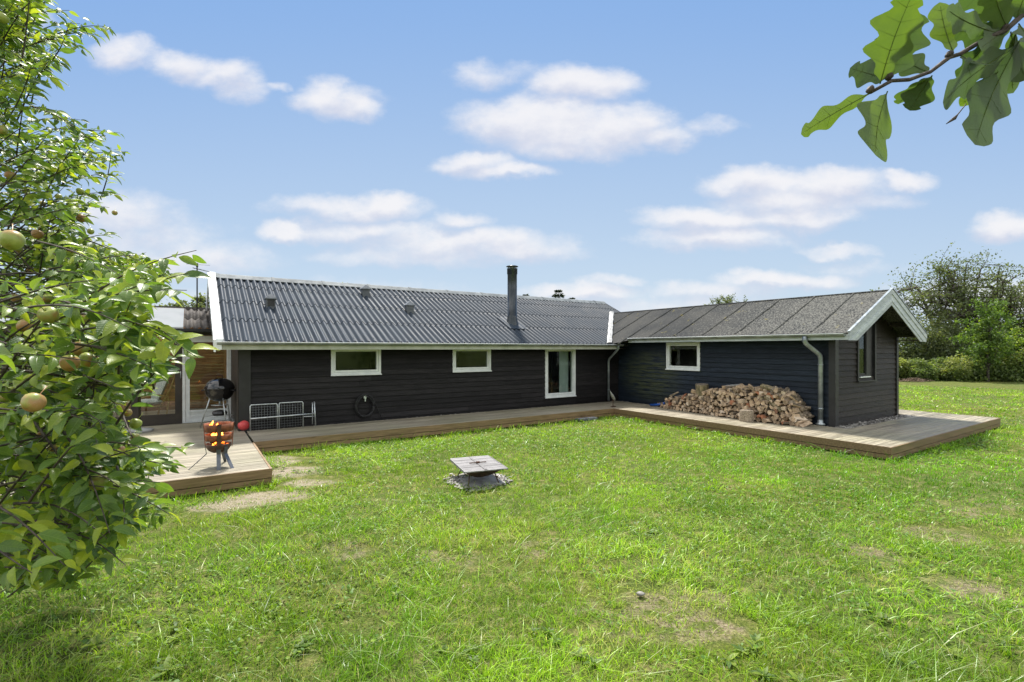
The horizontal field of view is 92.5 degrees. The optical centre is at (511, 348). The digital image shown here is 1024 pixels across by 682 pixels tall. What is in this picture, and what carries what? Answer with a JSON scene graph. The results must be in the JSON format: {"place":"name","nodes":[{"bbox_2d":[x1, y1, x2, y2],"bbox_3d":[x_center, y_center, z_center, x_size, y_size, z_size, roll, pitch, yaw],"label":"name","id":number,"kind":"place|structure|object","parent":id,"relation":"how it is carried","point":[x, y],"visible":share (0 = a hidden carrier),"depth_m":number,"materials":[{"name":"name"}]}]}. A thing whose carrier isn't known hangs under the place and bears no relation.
{"place":"outdoors","nodes":[
{"label":"outdoors","id":0,"kind":"place"},
{"bbox_2d":[0,351,1023,681],"bbox_3d":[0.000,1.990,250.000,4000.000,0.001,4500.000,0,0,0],"label":"ground","id":1,"kind":"structure","parent":0,"point":[734,629],"depth_m":4.45,"materials":[{"name":"green plant"}]},
{"bbox_2d":[0,0,218,597],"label":"apple tree","id":2,"kind":"object","parent":1,"relation":"on","point":[77,331],"visible":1,"depth_m":1.74,"materials":[{"name":"green plant"}]},
{"bbox_2d":[0,420,271,506],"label":"timber deck","id":3,"kind":"structure","parent":1,"relation":"on","point":[248,459],"depth_m":7.45,"materials":[{"name":"beige wood"}]},
{"bbox_2d":[126,320,153,433],"bbox_3d":[-7.823,0.260,10.300,0.480,2.980,0.480,0,0,-17],"label":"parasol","id":4,"kind":"object","parent":3,"relation":"on","point":[145,430],"visible":0.05,"depth_m":10.28,"materials":[{"name":"grey fabric"}]},
{"bbox_2d":[188,421,233,469],"bbox_3d":[-4.320,1.405,7.226,0.515,0.691,0.590,0,0,23],"label":"fire basket","id":5,"kind":"object","parent":3,"relation":"on","point":[218,435],"visible":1,"depth_m":7.17,"materials":[{"name":"metal"}]},
{"bbox_2d":[199,374,235,427],"bbox_3d":[-6.427,1.160,10.780,0.791,1.181,0.650,0,0,0],"label":"kettle grill","id":6,"kind":"object","parent":3,"relation":"on","point":[220,389],"visible":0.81,"depth_m":10.60,"materials":[{"name":"black metal"}]},
{"bbox_2d":[238,421,248,429],"bbox_3d":[-5.716,1.635,10.443,0.230,0.230,0.230,0,0,0],"label":"play ball","id":7,"kind":"object","parent":3,"relation":"on","point":[243,425],"visible":0.99,"depth_m":10.36,"materials":[{"name":"red plastic"}]},
{"bbox_2d":[151,300,205,392],"bbox_3d":[-13.540,-0.019,19.977,2.692,4.159,2.632,0,0,16],"label":"background tree","id":8,"kind":"object","parent":1,"relation":"on","point":[183,302],"visible":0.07,"depth_m":19.76,"materials":[{"name":"green plant"}]},
{"bbox_2d":[182,292,209,374],"bbox_3d":[-13.308,-0.179,20.953,1.997,4.466,2.685,0,0,22],"label":"background tree","id":9,"kind":"object","parent":1,"relation":"on","point":[201,298],"visible":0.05,"depth_m":20.89,"materials":[{"name":"green plant"}]},
{"bbox_2d":[436,473,512,491],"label":"gravel","id":10,"kind":"structure","parent":1,"relation":"on","point":[454,480],"depth_m":7.24,"materials":[{"name":"grey gravel"}]},
{"bbox_2d":[450,455,507,482],"bbox_3d":[-0.518,1.824,7.343,0.644,0.281,0.903,0,0,-21],"label":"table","id":11,"kind":"object","parent":10,"relation":"on","point":[479,466],"visible":1,"depth_m":7.20,"materials":[{"name":"grey wood"}]},
{"bbox_2d":[458,475,505,487],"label":"paving slab","id":12,"kind":"structure","parent":1,"relation":"on","point":[491,479],"depth_m":7.26,"materials":[{"name":"concrete"}]},
{"bbox_2d":[49,420,1023,681],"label":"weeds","id":13,"kind":"object","parent":1,"relation":"on","point":[301,642],"visible":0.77,"depth_m":3.20,"materials":[{"name":"green plant"}]},
{"bbox_2d":[552,289,564,297],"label":"conifer","id":14,"kind":"object","parent":1,"relation":"on","point":[555,295],"visible":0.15,"depth_m":47.82,"materials":[{"name":"green plant"}]},
{"bbox_2d":[567,416,596,420],"bbox_3d":[1.945,1.950,13.750,0.660,0.060,0.600,0,0,-33],"label":"stepping stone","id":15,"kind":"object","parent":1,"relation":"on","point":[588,418],"visible":0.5,"depth_m":13.55,"materials":[{"name":"stone"}]},
{"bbox_2d":[247,401,1000,459],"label":"timber walkway","id":16,"kind":"structure","parent":1,"relation":"on","point":[916,432],"depth_m":10.99,"materials":[{"name":"grey wood"}]},
{"bbox_2d":[250,401,315,431],"bbox_3d":[-4.971,1.462,10.689,1.329,0.578,0.083,0,0,-33],"label":"folding bed frame","id":17,"kind":"object","parent":16,"relation":"on","point":[284,415],"visible":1,"depth_m":10.67,"materials":[{"name":"metal"}]},
{"bbox_2d":[0,263,927,432],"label":"summer house","id":18,"kind":"structure","parent":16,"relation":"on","point":[333,351],"depth_m":12.74,"materials":[{"name":"black wood"}]},
{"bbox_2d":[126,374,174,414],"bbox_3d":[-8.690,1.080,11.822,0.616,1.255,0.985,0,0,38],"label":"wicker chair","id":19,"kind":"object","parent":18,"relation":"on","point":[154,401],"visible":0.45,"depth_m":11.80,"materials":[{"name":"wicker"}]},
{"bbox_2d":[173,384,224,407],"bbox_3d":[-8.155,1.323,12.799,1.150,0.735,0.700,0,0,-33],"label":"dining table","id":20,"kind":"object","parent":18,"relation":"on","point":[196,387],"visible":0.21,"depth_m":12.64,"materials":[{"name":"brown wood"}]},
{"bbox_2d":[180,336,230,422],"bbox_3d":[-7.333,0.725,11.756,1.028,2.050,0.105,0,0,-33],"label":"door","id":21,"kind":"structure","parent":18,"relation":"in","point":[188,416],"depth_m":11.62,"materials":[{"name":"white paint"}]},
{"bbox_2d":[331,350,381,375],"bbox_3d":[-3.738,0.306,11.762,1.204,0.672,0.155,0,0,-33],"label":"window","id":22,"kind":"structure","parent":18,"relation":"in","point":[377,371],"depth_m":11.72,"materials":[{"name":"white paint"}]},
{"bbox_2d":[355,394,381,417],"bbox_3d":[-3.465,1.386,11.829,0.648,0.585,0.084,0,0,-33],"label":"hose","id":23,"kind":"object","parent":18,"relation":"hanging from","point":[364,397],"visible":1,"depth_m":11.77,"materials":[{"name":"black rubber"}]},
{"bbox_2d":[452,349,491,371],"bbox_3d":[-1.113,0.306,13.493,1.214,0.672,0.155,0,0,-33],"label":"window","id":24,"kind":"structure","parent":18,"relation":"in","point":[488,351],"depth_m":13.48,"materials":[{"name":"white paint"}]},
{"bbox_2d":[551,351,558,387],"bbox_3d":[1.913,0.821,20.563,0.734,1.702,0.155,0,0,-33],"label":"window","id":25,"kind":"structure","parent":18,"relation":"in","point":[552,352],"depth_m":20.37,"materials":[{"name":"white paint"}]},
{"bbox_2d":[545,349,575,397],"bbox_3d":[1.487,0.741,15.209,1.224,1.542,0.155,0,0,-33],"label":"window","id":26,"kind":"structure","parent":18,"relation":"in","point":[573,351],"depth_m":15.29,"materials":[{"name":"white paint"}]},
{"bbox_2d":[665,342,699,370],"bbox_3d":[5.042,0.231,14.420,0.155,0.822,1.194,0,0,-33],"label":"window","id":27,"kind":"structure","parent":18,"relation":"in","point":[668,345],"depth_m":14.42,"materials":[{"name":"white paint"}]},
{"bbox_2d":[859,331,868,377],"bbox_3d":[8.438,0.076,11.849,0.579,1.272,0.120,0,0,-33],"label":"window","id":28,"kind":"structure","parent":18,"relation":"in","point":[864,337],"depth_m":11.96,"materials":[{"name":"black paint"}]},
{"bbox_2d":[610,391,615,406],"bbox_3d":[3.003,1.499,14.633,0.096,0.503,0.377,0,0,34],"label":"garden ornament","id":29,"kind":"object","parent":16,"relation":"on","point":[612,397],"visible":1,"depth_m":14.63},
{"bbox_2d":[664,391,814,424],"bbox_3d":[5.601,1.398,12.977,0.784,0.803,4.384,0,0,-33],"label":"firewood heap","id":30,"kind":"object","parent":16,"relation":"on","point":[807,415],"visible":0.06,"depth_m":11.40,"materials":[{"name":"brown wood"}]},
{"bbox_2d":[695,383,708,395],"bbox_3d":[5.215,1.130,13.470,0.328,0.301,0.331,-6,6,-23],"label":"log round","id":31,"kind":"object","parent":30,"relation":"on","point":[701,388],"visible":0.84,"depth_m":13.35,"materials":[{"name":"brown wood"}]},
{"bbox_2d":[707,388,717,394],"bbox_3d":[5.395,1.143,13.173,0.302,0.128,0.124,-13,4,-23],"label":"firewood piece","id":32,"kind":"object","parent":30,"relation":"on","point":[709,392],"visible":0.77,"depth_m":13.11,"materials":[{"name":"brown wood"}]},
{"bbox_2d":[735,385,745,388],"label":"firewood piece","id":33,"kind":"object","parent":30,"relation":"on","point":[739,386],"visible":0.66,"depth_m":12.47,"materials":[{"name":"brown wood"}]},
{"bbox_2d":[760,384,773,389],"bbox_3d":[6.209,0.950,11.828,0.123,0.056,0.400,-25,27,-25],"label":"split plank","id":34,"kind":"object","parent":30,"relation":"on","point":[767,387],"visible":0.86,"depth_m":11.86,"materials":[{"name":"brown wood"}]},
{"bbox_2d":[764,396,783,411],"bbox_3d":[6.177,1.300,11.568,0.132,0.054,0.550,-19,35,-4],"label":"split plank","id":35,"kind":"object","parent":30,"relation":"on","point":[773,404],"visible":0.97,"depth_m":11.53,"materials":[{"name":"brown wood"}]},
{"bbox_2d":[773,388,783,392],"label":"firewood piece","id":36,"kind":"object","parent":30,"relation":"on","point":[777,390],"visible":0.75,"depth_m":11.56,"materials":[{"name":"brown wood"}]},
{"bbox_2d":[771,386,794,404],"bbox_3d":[6.366,1.130,11.500,0.164,0.060,0.620,-23,42,-7],"label":"split plank","id":37,"kind":"object","parent":30,"relation":"on","point":[780,393],"visible":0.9,"depth_m":11.54,"materials":[{"name":"brown wood"}]},
{"bbox_2d":[781,387,789,394],"bbox_3d":[6.455,1.003,11.575,0.305,0.102,0.105,-19,-16,-40],"label":"firewood piece","id":38,"kind":"object","parent":30,"relation":"on","point":[785,390],"visible":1,"depth_m":11.50,"materials":[{"name":"brown wood"}]},
{"bbox_2d":[781,421,789,424],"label":"firewood piece","id":39,"kind":"object","parent":30,"relation":"on","point":[785,422],"visible":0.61,"depth_m":11.18,"materials":[{"name":"brown wood"}]},
{"bbox_2d":[781,391,795,397],"bbox_3d":[6.456,1.099,11.464,0.314,0.100,0.097,-25,-19,3],"label":"firewood piece","id":40,"kind":"object","parent":30,"relation":"on","point":[792,393],"visible":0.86,"depth_m":11.43,"materials":[{"name":"brown wood"}]},
{"bbox_2d":[787,394,798,402],"bbox_3d":[6.506,1.162,11.351,0.288,0.095,0.113,37,-26,-8],"label":"firewood piece","id":41,"kind":"object","parent":30,"relation":"on","point":[792,397],"visible":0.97,"depth_m":11.31,"materials":[{"name":"brown wood"}]},
{"bbox_2d":[791,414,799,419],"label":"firewood piece","id":42,"kind":"object","parent":30,"relation":"on","point":[794,415],"visible":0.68,"depth_m":11.11,"materials":[{"name":"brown wood"}]},
{"bbox_2d":[792,407,799,412],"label":"firewood piece","id":43,"kind":"object","parent":30,"relation":"on","point":[796,410],"visible":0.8,"depth_m":11.15,"materials":[{"name":"brown wood"}]},
{"bbox_2d":[789,400,803,418],"bbox_3d":[6.514,1.420,11.239,0.141,0.480,0.053,-16,-26,3],"label":"split plank","id":44,"kind":"object","parent":30,"relation":"on","point":[793,401],"visible":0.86,"depth_m":11.25,"materials":[{"name":"brown wood"}]},
{"bbox_2d":[790,402,804,408],"bbox_3d":[6.540,1.314,11.226,0.334,0.085,0.102,18,-14,-7],"label":"firewood piece","id":45,"kind":"object","parent":30,"relation":"on","point":[796,405],"visible":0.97,"depth_m":11.19,"materials":[{"name":"brown wood"}]},
{"bbox_2d":[794,417,807,422],"bbox_3d":[6.525,1.612,11.100,0.337,0.145,0.110,7,-32,-18],"label":"firewood piece","id":46,"kind":"object","parent":30,"relation":"on","point":[798,419],"visible":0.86,"depth_m":11.05,"materials":[{"name":"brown wood"}]},
{"bbox_2d":[739,409,753,421],"bbox_3d":[5.649,1.615,11.782,0.325,0.271,0.319,0,0,38],"label":"chopping block","id":47,"kind":"object","parent":16,"relation":"on","point":[746,415],"depth_m":11.66,"materials":[{"name":"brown wood"}]},
{"bbox_2d":[795,420,806,425],"bbox_3d":[6.535,1.674,11.098,0.321,0.128,0.125,-6,22,-27],"label":"firewood piece","id":48,"kind":"object","parent":16,"relation":"on","point":[797,423],"visible":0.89,"depth_m":11.02,"materials":[{"name":"brown wood"}]},
{"bbox_2d":[799,421,812,426],"bbox_3d":[6.565,1.700,10.968,0.308,0.088,0.112,-15,3,-17],"label":"firewood piece","id":49,"kind":"object","parent":16,"relation":"on","point":[805,424],"visible":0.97,"depth_m":10.94,"materials":[{"name":"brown wood"}]},
{"bbox_2d":[636,591,645,595],"bbox_3d":[1.029,1.960,3.918,0.064,0.034,0.066,0,0,-38],"label":"stone","id":50,"kind":"object","parent":1,"relation":"on","point":[639,593],"visible":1,"depth_m":3.90,"materials":[{"name":"white stone"}]},
{"bbox_2d":[713,293,738,303],"bbox_3d":[17.569,-1.214,39.876,2.730,6.513,2.437,0,0,28],"label":"distant tree","id":51,"kind":"object","parent":1,"relation":"on","point":[730,300],"visible":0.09,"depth_m":39.91,"materials":[{"name":"green plant"}]},
{"bbox_2d":[801,0,1023,161],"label":"oak tree","id":52,"kind":"object","parent":1,"relation":"on","point":[895,44],"visible":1,"depth_m":0.78,"materials":[{"name":"green plant"}]},
{"bbox_2d":[899,377,931,381],"bbox_3d":[23.770,1.826,29.162,2.451,0.330,1.282,0,0,0],"label":"brush pile","id":53,"kind":"object","parent":1,"relation":"on","point":[915,379],"visible":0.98,"depth_m":29.07,"materials":[{"name":"brown wood"}]},
{"bbox_2d":[899,357,947,380],"bbox_3d":[24.766,1.265,31.348,4.205,1.644,2.745,0,0,0],"label":"bush","id":54,"kind":"object","parent":1,"relation":"on","point":[903,365],"visible":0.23,"depth_m":30.38,"materials":[{"name":"green plant"}]},
{"bbox_2d":[900,359,966,380],"bbox_3d":[25.898,1.338,30.814,3.711,1.548,2.553,0,0,0],"label":"bush","id":55,"kind":"object","parent":1,"relation":"on","point":[919,372],"visible":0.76,"depth_m":29.98,"materials":[{"name":"green plant"}]},
{"bbox_2d":[899,321,968,361],"bbox_3d":[29.628,-0.194,36.416,7.687,4.683,3.572,0,0,0],"label":"thicket","id":56,"kind":"object","parent":1,"relation":"on","point":[937,347],"visible":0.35,"depth_m":35.55,"materials":[{"name":"green plant"}]},
{"bbox_2d":[869,238,1023,344],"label":"deciduous tree","id":57,"kind":"object","parent":1,"relation":"on","point":[953,288],"visible":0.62,"depth_m":37.48,"materials":[{"name":"green plant"}]},
{"bbox_2d":[902,310,1007,361],"bbox_3d":[34.011,-0.440,37.468,7.544,4.934,3.468,0,0,0],"label":"thicket","id":58,"kind":"object","parent":1,"relation":"on","point":[938,321],"visible":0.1,"depth_m":36.73,"materials":[{"name":"green plant"}]},
{"bbox_2d":[930,362,985,380],"bbox_3d":[27.725,1.351,31.232,3.738,1.447,2.801,0,0,0],"label":"bush","id":59,"kind":"object","parent":1,"relation":"on","point":[934,364],"visible":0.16,"depth_m":30.38,"materials":[{"name":"green plant"}]},
{"bbox_2d":[927,354,1008,381],"bbox_3d":[27.989,1.173,30.333,3.417,1.851,2.739,0,0,0],"label":"bush","id":60,"kind":"object","parent":1,"relation":"on","point":[964,370],"visible":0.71,"depth_m":29.55,"materials":[{"name":"green plant"}]},
{"bbox_2d":[942,329,1005,362],"bbox_3d":[35.225,0.098,36.505,6.516,4.026,3.401,0,0,0],"label":"thicket","id":61,"kind":"object","parent":1,"relation":"on","point":[973,345],"visible":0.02,"depth_m":36.22,"materials":[{"name":"green plant"}]},
{"bbox_2d":[943,297,1022,381],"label":"young tree","id":62,"kind":"object","parent":1,"relation":"on","point":[983,347],"visible":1,"depth_m":29.31,"materials":[{"name":"green plant"}]},
{"bbox_2d":[968,350,1023,380],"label":"bush","id":63,"kind":"object","parent":1,"relation":"on","point":[984,375],"visible":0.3,"depth_m":29.78,"materials":[{"name":"green plant"}]},
{"bbox_2d":[972,325,1023,359],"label":"young tree","id":64,"kind":"object","parent":1,"relation":"on","point":[1018,338],"visible":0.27,"depth_m":30.33,"materials":[{"name":"green plant"}]},
{"bbox_2d":[980,273,1023,327],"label":"deciduous tree","id":65,"kind":"object","parent":1,"relation":"on","point":[1021,289],"visible":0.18,"depth_m":37.63,"materials":[{"name":"green plant"}]},
{"bbox_2d":[990,354,1023,381],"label":"bush","id":66,"kind":"object","parent":1,"relation":"on","point":[1012,371],"visible":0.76,"depth_m":29.32,"materials":[{"name":"green plant"}]},
{"bbox_2d":[1003,317,1023,335],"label":"thicket","id":67,"kind":"object","parent":1,"relation":"on","point":[1020,326],"visible":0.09,"depth_m":37.07,"materials":[{"name":"green plant"}]},
{"bbox_2d":[1007,346,1023,377],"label":"bush","id":68,"kind":"object","parent":1,"relation":"on","point":[1020,354],"visible":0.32,"depth_m":29.38,"materials":[{"name":"green plant"}]},
{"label":"gravel bed","id":69,"kind":"structure","parent":1,"relation":"on","visible":0},
{"bbox_2d":[255,401,912,430],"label":"gravel","id":70,"kind":"structure","parent":69,"relation":"on","point":[864,423],"depth_m":11.78,"materials":[{"name":"grey gravel"}]},
{"bbox_2d":[0,0,1023,346],"label":"sky","id":71,"kind":"structure","parent":0,"point":[627,155],"materials":[{"name":"blue"}]}
]}

